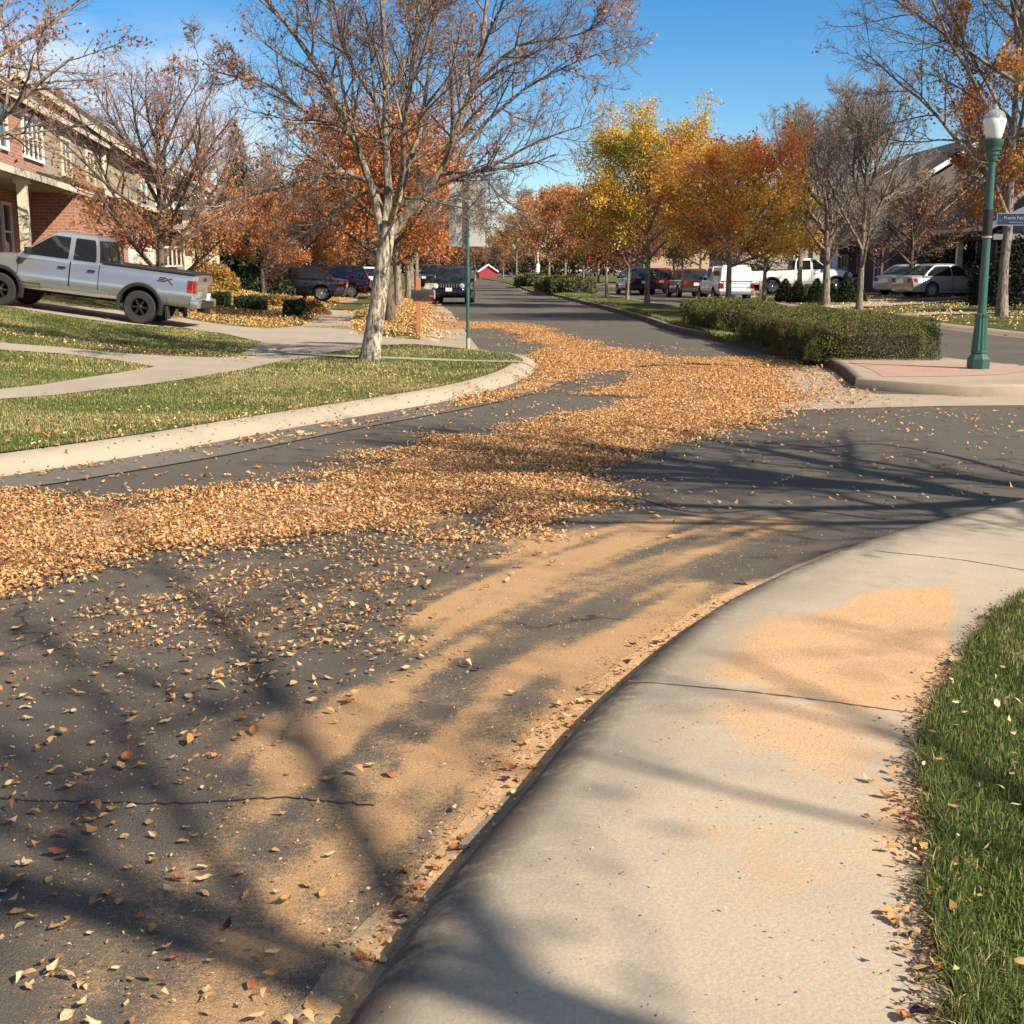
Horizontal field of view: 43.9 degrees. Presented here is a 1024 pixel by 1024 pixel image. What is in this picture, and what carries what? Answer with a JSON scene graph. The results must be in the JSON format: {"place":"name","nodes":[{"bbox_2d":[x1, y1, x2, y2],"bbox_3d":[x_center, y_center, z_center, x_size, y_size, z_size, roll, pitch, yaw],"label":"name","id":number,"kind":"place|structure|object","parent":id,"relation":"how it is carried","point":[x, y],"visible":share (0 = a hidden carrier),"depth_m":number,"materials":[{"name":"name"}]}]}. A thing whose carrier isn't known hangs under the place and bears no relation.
{"place":"outdoors","nodes":[
{"label":"outdoors","id":0,"kind":"place"},
{"bbox_2d":[1,300,462,354],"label":"driveway","id":1,"kind":"structure","parent":0,"point":[299,340],"depth_m":29.26,"materials":[{"name":"concrete"}]},
{"bbox_2d":[0,232,215,323],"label":"pickup truck","id":2,"kind":"object","parent":1,"relation":"on","point":[83,265],"visible":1,"depth_m":29.39,"materials":[{"name":"silver metal"}]},
{"bbox_2d":[0,343,519,398],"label":"front path","id":3,"kind":"structure","parent":0,"point":[166,368],"depth_m":19.26,"materials":[{"name":"concrete"}]},
{"bbox_2d":[0,286,522,452],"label":"lawn","id":4,"kind":"structure","parent":0,"point":[79,301],"depth_m":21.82,"materials":[{"name":"green plant"}]},
{"bbox_2d":[0,73,165,264],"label":"brick house","id":5,"kind":"structure","parent":4,"relation":"on","point":[36,205],"depth_m":38.51,"materials":[{"name":"red"}]},
{"bbox_2d":[0,201,14,251],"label":"window","id":6,"kind":"structure","parent":5,"relation":"in","point":[5,207],"depth_m":36.83,"materials":[{"name":"grey glass"}]},
{"bbox_2d":[20,111,44,164],"bbox_3d":[-15.215,-11.849,40.326,0.100,1.380,2.780,-2,11,-8],"label":"window","id":7,"kind":"structure","parent":5,"relation":"in","point":[27,155],"depth_m":40.25,"materials":[{"name":"white glass"}]},
{"bbox_2d":[0,0,183,170],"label":"bare tree","id":8,"kind":"object","parent":4,"relation":"on","point":[39,41],"visible":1,"depth_m":20.79,"materials":[{"name":"brown plant"}]},
{"bbox_2d":[2,46,292,274],"bbox_3d":[-9.112,-8.455,32.400,6.224,7.043,6.528,2,11,9],"label":"bare tree","id":9,"kind":"object","parent":4,"relation":"on","point":[159,219],"visible":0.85,"depth_m":31.94,"materials":[{"name":"brown plant"}]},
{"bbox_2d":[233,294,268,311],"bbox_3d":[-8.468,-6.763,41.178,1.086,0.653,1.084,0,11,0],"label":"square hedge","id":10,"kind":"object","parent":4,"relation":"on","point":[255,302],"visible":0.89,"depth_m":40.82,"materials":[{"name":"green plant"}]},
{"bbox_2d":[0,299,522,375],"bbox_3d":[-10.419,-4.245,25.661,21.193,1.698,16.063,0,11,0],"label":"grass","id":11,"kind":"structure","parent":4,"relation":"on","point":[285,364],"depth_m":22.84,"materials":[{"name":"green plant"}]},
{"bbox_2d":[281,298,306,317],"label":"square hedge","id":12,"kind":"object","parent":4,"relation":"on","point":[297,307],"visible":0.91,"depth_m":38.87,"materials":[{"name":"green plant"}]},
{"bbox_2d":[264,63,521,322],"bbox_3d":[-3.188,-8.790,35.343,7.146,7.090,7.235,-5,12,-22],"label":"maple tree","id":13,"kind":"object","parent":4,"relation":"on","point":[430,239],"visible":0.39,"depth_m":35.18,"materials":[{"name":"orange plant"}]},
{"bbox_2d":[157,0,657,360],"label":"bare tree","id":14,"kind":"object","parent":4,"relation":"on","point":[388,228],"visible":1,"depth_m":19.98,"materials":[{"name":"grey plant"}]},
{"bbox_2d":[411,278,434,335],"bbox_3d":[-1.997,-4.582,28.602,0.534,1.340,0.196,0,11,0],"label":"mailbox","id":15,"kind":"object","parent":4,"relation":"on","point":[419,295],"visible":0.94,"depth_m":28.48,"materials":[{"name":"orange wood"}]},
{"bbox_2d":[449,182,484,349],"bbox_3d":[-0.826,-4.566,23.543,0.660,3.200,0.073,0,11,0],"label":"sign post","id":16,"kind":"object","parent":4,"relation":"on","point":[472,239],"visible":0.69,"depth_m":23.46,"materials":[{"name":"grey metal"}]},
{"bbox_2d":[213,276,425,309],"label":"lawn","id":17,"kind":"structure","parent":0,"point":[361,301],"depth_m":52.33,"materials":[{"name":"plant"}]},
{"bbox_2d":[6,69,219,280],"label":"porch house","id":18,"kind":"structure","parent":17,"relation":"on","point":[188,263],"depth_m":56.55,"materials":[{"name":"beige"}]},
{"bbox_2d":[166,176,206,269],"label":"row house","id":19,"kind":"structure","parent":17,"relation":"on","point":[170,233],"depth_m":80.15,"materials":[{"name":"beige paint"}]},
{"bbox_2d":[144,95,266,265],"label":"bare tree","id":20,"kind":"object","parent":17,"relation":"on","point":[209,156],"visible":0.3,"depth_m":58.00,"materials":[{"name":"brown plant"}]},
{"bbox_2d":[195,262,241,290],"bbox_3d":[-11.160,-8.757,47.165,2.272,1.197,1.999,0,11,0],"label":"shrub","id":21,"kind":"object","parent":17,"relation":"on","point":[227,277],"visible":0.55,"depth_m":46.88,"materials":[{"name":"yellow plant"}]},
{"bbox_2d":[216,117,270,285],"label":"spruce tree","id":22,"kind":"object","parent":17,"relation":"on","point":[233,264],"visible":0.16,"depth_m":75.20,"materials":[{"name":"green plant"}]},
{"bbox_2d":[203,181,320,295],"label":"maple tree","id":23,"kind":"object","parent":17,"relation":"on","point":[241,249],"visible":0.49,"depth_m":48.63,"materials":[{"name":"orange plant"}]},
{"bbox_2d":[235,257,296,295],"bbox_3d":[-9.956,-9.274,50.123,2.813,1.660,2.342,0,11,0],"label":"shrub","id":24,"kind":"object","parent":17,"relation":"on","point":[245,273],"visible":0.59,"depth_m":49.58,"materials":[{"name":"green plant"}]},
{"bbox_2d":[228,134,309,258],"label":"bare tree","id":25,"kind":"object","parent":17,"relation":"on","point":[274,156],"visible":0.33,"depth_m":69.61,"materials":[{"name":"brown plant"}]},
{"bbox_2d":[240,196,346,298],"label":"maple tree","id":26,"kind":"object","parent":17,"relation":"on","point":[328,258],"visible":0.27,"depth_m":54.49,"materials":[{"name":"orange plant"}]},
{"bbox_2d":[242,264,347,300],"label":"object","id":27,"kind":"object","parent":17,"relation":"on","point":[318,283],"visible":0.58,"depth_m":52.41,"materials":[{"name":"grey paint"}]},
{"bbox_2d":[297,175,382,264],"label":"maple tree","id":28,"kind":"object","parent":17,"relation":"on","point":[341,242],"visible":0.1,"depth_m":74.98,"materials":[{"name":"orange plant"}]},
{"bbox_2d":[284,105,473,305],"bbox_3d":[-5.336,-12.137,50.699,7.761,7.910,6.709,0,11,0],"label":"maple tree","id":29,"kind":"object","parent":17,"relation":"on","point":[397,283],"visible":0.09,"depth_m":50.24,"materials":[{"name":"orange plant"}]},
{"bbox_2d":[346,155,479,297],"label":"maple tree","id":30,"kind":"object","parent":17,"relation":"on","point":[407,279],"visible":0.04,"depth_m":64.50,"materials":[{"name":"orange plant"}]},
{"bbox_2d":[303,296,357,328],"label":"street pavement","id":31,"kind":"structure","parent":0,"point":[328,320],"depth_m":38.60,"materials":[{"name":"concrete"}]},
{"bbox_2d":[315,264,371,297],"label":"suv","id":32,"kind":"object","parent":31,"relation":"on","point":[357,278],"visible":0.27,"depth_m":66.22,"materials":[{"name":"red paint"}]},
{"bbox_2d":[0,271,1023,1023],"bbox_3d":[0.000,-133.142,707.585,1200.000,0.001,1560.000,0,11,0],"label":"road","id":33,"kind":"structure","parent":0,"point":[412,809],"depth_m":5.41,"materials":[{"name":"grey asphalt"}]},
{"bbox_2d":[0,796,374,804],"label":"road seam","id":34,"kind":"object","parent":33,"relation":"on","point":[192,802],"visible":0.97,"depth_m":3.89,"materials":[{"name":"black asphalt"}]},
{"bbox_2d":[0,362,533,475],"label":"kerb","id":35,"kind":"structure","parent":33,"relation":"on","point":[37,459],"depth_m":12.40,"materials":[{"name":"concrete"}]},
{"bbox_2d":[0,370,570,488],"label":"gutter","id":36,"kind":"object","parent":33,"relation":"on","point":[106,468],"visible":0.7,"depth_m":11.55,"materials":[{"name":"grey concrete"}]},
{"bbox_2d":[23,370,575,487],"bbox_3d":[-17.833,-0.039,8.716,43.962,0.001,9.076,-4,12,-21],"label":"road seam","id":37,"kind":"object","parent":33,"relation":"on","point":[278,444],"visible":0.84,"depth_m":11.70,"materials":[{"name":"grey concrete"}]},
{"bbox_2d":[419,264,442,286],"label":"suv","id":38,"kind":"object","parent":33,"relation":"on","point":[427,272],"visible":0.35,"depth_m":99.15,"materials":[{"name":"blue paint"}]},
{"bbox_2d":[424,283,477,348],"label":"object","id":39,"kind":"object","parent":33,"relation":"on","point":[460,340],"visible":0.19,"depth_m":32.98,"materials":[{"name":"concrete"}]},
{"bbox_2d":[430,265,474,303],"bbox_3d":[-2.851,-11.129,62.118,2.106,1.820,4.892,1,11,3],"label":"off roader","id":40,"kind":"object","parent":33,"relation":"on","point":[449,282],"visible":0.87,"depth_m":61.01,"materials":[{"name":"blue paint"}]},
{"bbox_2d":[298,245,630,276],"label":"distant woods","id":41,"kind":"object","parent":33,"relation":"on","point":[527,265],"visible":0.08,"depth_m":298.95,"materials":[{"name":"orange plant"}]},
{"bbox_2d":[454,219,505,280],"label":"maple tree","id":42,"kind":"object","parent":33,"relation":"on","point":[482,254],"visible":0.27,"depth_m":180.67,"materials":[{"name":"orange plant"}]},
{"bbox_2d":[0,320,1023,1023],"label":"fallen leaves","id":43,"kind":"object","parent":33,"relation":"on","point":[712,388],"depth_m":9.11,"materials":[{"name":"orange plant"}]},
{"bbox_2d":[283,541,864,1023],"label":"gutter","id":44,"kind":"object","parent":33,"relation":"on","point":[339,985],"visible":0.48,"depth_m":3.51,"materials":[{"name":"beige concrete"}]},
{"bbox_2d":[616,268,656,294],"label":"suv","id":45,"kind":"object","parent":33,"relation":"on","point":[637,278],"visible":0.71,"depth_m":82.97,"materials":[{"name":"blue paint"}]},
{"bbox_2d":[653,268,673,293],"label":"suv","id":46,"kind":"object","parent":33,"relation":"on","point":[662,275],"visible":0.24,"depth_m":86.24,"materials":[{"name":"red paint"}]},
{"bbox_2d":[476,277,864,387],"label":"median kerb","id":47,"kind":"structure","parent":33,"relation":"on","point":[849,372],"depth_m":29.75,"materials":[{"name":"concrete"}]},
{"bbox_2d":[348,500,1023,1023],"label":"kerb","id":48,"kind":"structure","parent":33,"relation":"on","point":[464,952],"depth_m":3.43,"materials":[{"name":"concrete"}]},
{"bbox_2d":[666,269,708,297],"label":"suv","id":49,"kind":"object","parent":33,"relation":"on","point":[684,281],"visible":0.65,"depth_m":74.24,"materials":[{"name":"red paint"}]},
{"bbox_2d":[697,265,754,298],"bbox_3d":[10.699,-11.478,63.912,2.113,1.835,5.370,-1,11,-4],"label":"van","id":50,"kind":"object","parent":33,"relation":"on","point":[713,282],"visible":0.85,"depth_m":61.54,"materials":[{"name":"white paint"}]},
{"bbox_2d":[509,279,1023,396],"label":"median kerb","id":51,"kind":"structure","parent":33,"relation":"on","point":[951,389],"depth_m":16.56,"materials":[{"name":"concrete"}]},
{"bbox_2d":[512,277,1023,337],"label":"kerb","id":52,"kind":"structure","parent":33,"relation":"on","point":[990,331],"depth_m":33.73,"materials":[{"name":"concrete"}]},
{"bbox_2d":[686,365,1023,413],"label":"cross gutter","id":53,"kind":"object","parent":33,"relation":"on","point":[934,400],"visible":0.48,"depth_m":15.93,"materials":[{"name":"concrete"}]},
{"bbox_2d":[0,0,1023,270],"label":"sky","id":54,"kind":"structure","parent":0,"point":[753,55],"materials":[{"name":"blue"}]},
{"bbox_2d":[486,278,947,358],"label":"median turf","id":55,"kind":"structure","parent":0,"point":[669,311],"depth_m":50.09,"materials":[{"name":"green plant"}]},
{"bbox_2d":[487,226,521,278],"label":"maple tree","id":56,"kind":"object","parent":55,"relation":"on","point":[500,259],"visible":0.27,"depth_m":210.02,"materials":[{"name":"orange plant"}]},
{"bbox_2d":[491,210,539,273],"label":"maple tree","id":57,"kind":"object","parent":55,"relation":"on","point":[499,242],"visible":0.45,"depth_m":154.13,"materials":[{"name":"orange plant"}]},
{"bbox_2d":[513,272,544,286],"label":"hedge","id":58,"kind":"object","parent":55,"relation":"on","point":[524,279],"visible":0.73,"depth_m":114.78,"materials":[{"name":"green plant"}]},
{"bbox_2d":[502,194,566,272],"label":"maple tree","id":59,"kind":"object","parent":55,"relation":"on","point":[523,239],"visible":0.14,"depth_m":124.45,"materials":[{"name":"orange plant"}]},
{"bbox_2d":[509,182,581,274],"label":"maple tree","id":60,"kind":"object","parent":55,"relation":"on","point":[526,234],"visible":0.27,"depth_m":108.51,"materials":[{"name":"orange plant"}]},
{"bbox_2d":[527,181,591,275],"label":"maple tree","id":61,"kind":"object","parent":55,"relation":"on","point":[552,211],"visible":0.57,"depth_m":94.77,"materials":[{"name":"orange plant"}]},
{"bbox_2d":[533,273,597,293],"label":"hedge","id":62,"kind":"object","parent":55,"relation":"on","point":[554,284],"visible":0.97,"depth_m":79.57,"materials":[{"name":"green plant"}]},
{"bbox_2d":[545,198,608,279],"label":"tree","id":63,"kind":"object","parent":55,"relation":"on","point":[571,259],"visible":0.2,"depth_m":79.09,"materials":[{"name":"orange plant"}]},
{"bbox_2d":[565,184,637,297],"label":"plum tree","id":64,"kind":"object","parent":55,"relation":"on","point":[602,260],"visible":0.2,"depth_m":67.19,"materials":[{"name":"orange plant"}]},
{"bbox_2d":[597,191,673,299],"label":"plum tree","id":65,"kind":"object","parent":55,"relation":"on","point":[627,259],"visible":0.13,"depth_m":62.66,"materials":[{"name":"orange plant"}]},
{"bbox_2d":[533,289,751,339],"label":"grass","id":66,"kind":"structure","parent":55,"relation":"on","point":[711,331],"depth_m":41.02,"materials":[{"name":"green plant"}]},
{"bbox_2d":[560,88,729,304],"bbox_3d":[5.729,-13.218,53.930,7.558,8.711,8.818,0,11,0],"label":"locust tree","id":67,"kind":"object","parent":55,"relation":"on","point":[632,151],"visible":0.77,"depth_m":52.35,"materials":[{"name":"yellow plant"}]},
{"bbox_2d":[679,295,786,331],"bbox_3d":[5.621,-5.085,32.434,2.208,0.866,6.561,0,11,0],"label":"hedge","id":68,"kind":"object","parent":55,"relation":"on","point":[720,313],"visible":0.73,"depth_m":30.75,"materials":[{"name":"green plant"}]},
{"bbox_2d":[639,116,827,297],"bbox_3d":[7.229,-9.723,41.895,6.124,6.354,6.500,2,11,10],"label":"locust tree","id":69,"kind":"object","parent":55,"relation":"on","point":[752,160],"visible":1,"depth_m":40.97,"materials":[{"name":"orange plant"}]},
{"bbox_2d":[714,183,839,301],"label":"locust tree","id":70,"kind":"object","parent":55,"relation":"on","point":[745,249],"visible":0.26,"depth_m":50.04,"materials":[{"name":"orange plant"}]},
{"bbox_2d":[737,302,942,360],"bbox_3d":[5.947,-3.567,24.482,2.309,0.843,7.886,0,11,0],"label":"hedge","id":71,"kind":"object","parent":55,"relation":"on","point":[819,330],"visible":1,"depth_m":21.37,"materials":[{"name":"green plant"}]},
{"bbox_2d":[495,281,1023,1023],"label":"verge","id":72,"kind":"structure","parent":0,"point":[1002,967],"depth_m":3.55,"materials":[{"name":"green plant"}]},
{"bbox_2d":[864,595,1014,1023],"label":"edge litter","id":73,"kind":"object","parent":72,"relation":"on","point":[917,931],"visible":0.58,"depth_m":3.17,"materials":[{"name":"brown plant"}]},
{"bbox_2d":[891,587,1023,1023],"bbox_3d":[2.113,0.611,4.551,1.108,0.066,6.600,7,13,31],"label":"grass","id":74,"kind":"structure","parent":72,"relation":"on","point":[968,740],"depth_m":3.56,"materials":[{"name":"green plant"}]},
{"bbox_2d":[569,521,1023,1023],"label":"pavement","id":75,"kind":"structure","parent":0,"point":[781,857],"depth_m":3.36,"materials":[{"name":"concrete"}]},
{"bbox_2d":[724,292,880,296],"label":"driveway","id":76,"kind":"structure","parent":0,"point":[776,294],"depth_m":71.13,"materials":[{"name":"concrete"}]},
{"bbox_2d":[751,258,852,293],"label":"pickup truck","id":77,"kind":"object","parent":76,"relation":"on","point":[812,269],"visible":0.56,"depth_m":71.87,"materials":[{"name":"white paint"}]},
{"bbox_2d":[591,276,1023,330],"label":"yard","id":78,"kind":"structure","parent":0,"point":[612,280],"depth_m":44.83,"materials":[{"name":"plant"}]},
{"bbox_2d":[631,239,709,269],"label":"house","id":79,"kind":"structure","parent":78,"relation":"on","point":[659,263],"depth_m":141.45,"materials":[{"name":"beige paint"}]},
{"bbox_2d":[663,191,722,268],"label":"maple tree","id":80,"kind":"object","parent":78,"relation":"on","point":[673,255],"visible":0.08,"depth_m":82.46,"materials":[{"name":"orange plant"}]},
{"bbox_2d":[700,193,776,269],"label":"maple tree","id":81,"kind":"object","parent":78,"relation":"on","point":[713,254],"visible":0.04,"depth_m":78.79,"materials":[{"name":"orange plant"}]},
{"bbox_2d":[709,216,824,268],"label":"house","id":82,"kind":"structure","parent":78,"relation":"on","point":[713,263],"depth_m":111.02,"materials":[{"name":"beige paint"}]},
{"bbox_2d":[785,279,806,303],"bbox_3d":[11.979,-9.235,53.226,1.039,1.059,1.026,0,11,0],"label":"cone shrub","id":83,"kind":"object","parent":78,"relation":"on","point":[798,292],"visible":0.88,"depth_m":53.01,"materials":[{"name":"green plant"}]},
{"bbox_2d":[745,86,866,282],"bbox_3d":[14.820,-15.820,62.496,7.265,10.304,5.714,-3,11,-18],"label":"bare tree","id":84,"kind":"object","parent":78,"relation":"on","point":[800,264],"visible":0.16,"depth_m":61.34,"materials":[{"name":"grey plant"}]},
{"bbox_2d":[803,278,821,303],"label":"cone shrub","id":85,"kind":"object","parent":78,"relation":"on","point":[813,295],"visible":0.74,"depth_m":52.04,"materials":[{"name":"green plant"}]},
{"bbox_2d":[764,94,897,305],"bbox_3d":[11.999,-11.901,48.697,4.993,7.864,6.790,2,11,12],"label":"bare tree","id":86,"kind":"object","parent":78,"relation":"on","point":[825,247],"visible":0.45,"depth_m":48.23,"materials":[{"name":"grey plant"}]},
{"bbox_2d":[835,271,856,303],"bbox_3d":[13.993,-9.379,53.180,1.024,1.389,1.016,0,11,0],"label":"cone shrub","id":87,"kind":"object","parent":78,"relation":"on","point":[846,291],"visible":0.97,"depth_m":52.99,"materials":[{"name":"green plant"}]},
{"bbox_2d":[800,37,943,309],"bbox_3d":[12.373,-11.519,44.037,4.969,8.960,6.317,3,11,18],"label":"bare tree","id":88,"kind":"object","parent":78,"relation":"on","point":[858,118],"visible":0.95,"depth_m":43.95,"materials":[{"name":"grey plant"}]},
{"bbox_2d":[831,175,938,292],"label":"bare tree","id":89,"kind":"object","parent":78,"relation":"on","point":[881,262],"visible":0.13,"depth_m":66.37,"materials":[{"name":"brown plant"}]},
{"bbox_2d":[806,135,1002,293],"bbox_3d":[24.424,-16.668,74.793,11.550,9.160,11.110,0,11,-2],"label":"dark house","id":90,"kind":"structure","parent":78,"relation":"on","point":[871,270],"depth_m":71.94,"materials":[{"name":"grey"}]},
{"bbox_2d":[848,163,981,296],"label":"bare tree","id":91,"kind":"object","parent":78,"relation":"on","point":[920,211],"visible":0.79,"depth_m":58.16,"materials":[{"name":"brown plant"}]},
{"bbox_2d":[812,0,1023,316],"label":"bare tree","id":92,"kind":"object","parent":78,"relation":"on","point":[974,102],"visible":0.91,"depth_m":35.11,"materials":[{"name":"brown plant"}]},
{"bbox_2d":[903,235,979,296],"bbox_3d":[21.896,-12.193,62.893,4.973,3.166,4.029,0,11,0],"label":"shrub","id":93,"kind":"object","parent":78,"relation":"on","point":[967,258],"visible":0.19,"depth_m":62.08,"materials":[{"name":"plant"}]},
{"bbox_2d":[925,142,1023,297],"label":"gabled house","id":94,"kind":"structure","parent":78,"relation":"on","point":[995,246],"depth_m":61.99,"materials":[{"name":"beige paint"}]},
{"bbox_2d":[963,231,1023,309],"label":"shrub","id":95,"kind":"object","parent":78,"relation":"on","point":[1016,262],"visible":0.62,"depth_m":42.91,"materials":[{"name":"green plant"}]},
{"bbox_2d":[992,207,1023,302],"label":"garage house","id":96,"kind":"structure","parent":78,"relation":"on","point":[1017,229],"depth_m":51.41,"materials":[{"name":"grey paint"}]},
{"bbox_2d":[826,295,988,308],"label":"driveway","id":97,"kind":"structure","parent":0,"point":[871,299],"depth_m":55.76,"materials":[{"name":"concrete"}]},
{"bbox_2d":[873,264,949,294],"bbox_3d":[19.591,-11.252,61.480,4.740,1.460,2.047,-8,13,-35],"label":"sedan","id":98,"kind":"object","parent":97,"relation":"on","point":[882,282],"visible":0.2,"depth_m":60.45,"materials":[{"name":"silver metal"}]},
{"bbox_2d":[891,264,993,297],"bbox_3d":[19.261,-10.316,56.569,4.640,1.460,2.047,-4,11,-20],"label":"sedan","id":99,"kind":"object","parent":97,"relation":"on","point":[930,280],"visible":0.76,"depth_m":55.63,"materials":[{"name":"silver metal"}]},
{"bbox_2d":[838,359,1023,384],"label":"median pavement","id":100,"kind":"structure","parent":0,"point":[1015,378],"depth_m":17.46,"materials":[{"name":"concrete"}]},
{"bbox_2d":[851,360,1023,375],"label":"median pavers","id":101,"kind":"object","parent":100,"relation":"on","point":[913,368],"visible":0.92,"depth_m":19.00,"materials":[{"name":"beige concrete"}]},
{"bbox_2d":[966,104,1006,368],"bbox_3d":[6.969,-4.009,18.648,0.323,3.799,0.323,4,11,20],"label":"street lamp","id":102,"kind":"object","parent":101,"relation":"on","point":[994,121],"visible":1,"depth_m":18.64,"materials":[{"name":"green metal"}]},
{"bbox_2d":[982,209,1023,237],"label":"street sign","id":103,"kind":"object","parent":102,"relation":"attached to","point":[1009,218],"visible":1,"depth_m":18.57,"materials":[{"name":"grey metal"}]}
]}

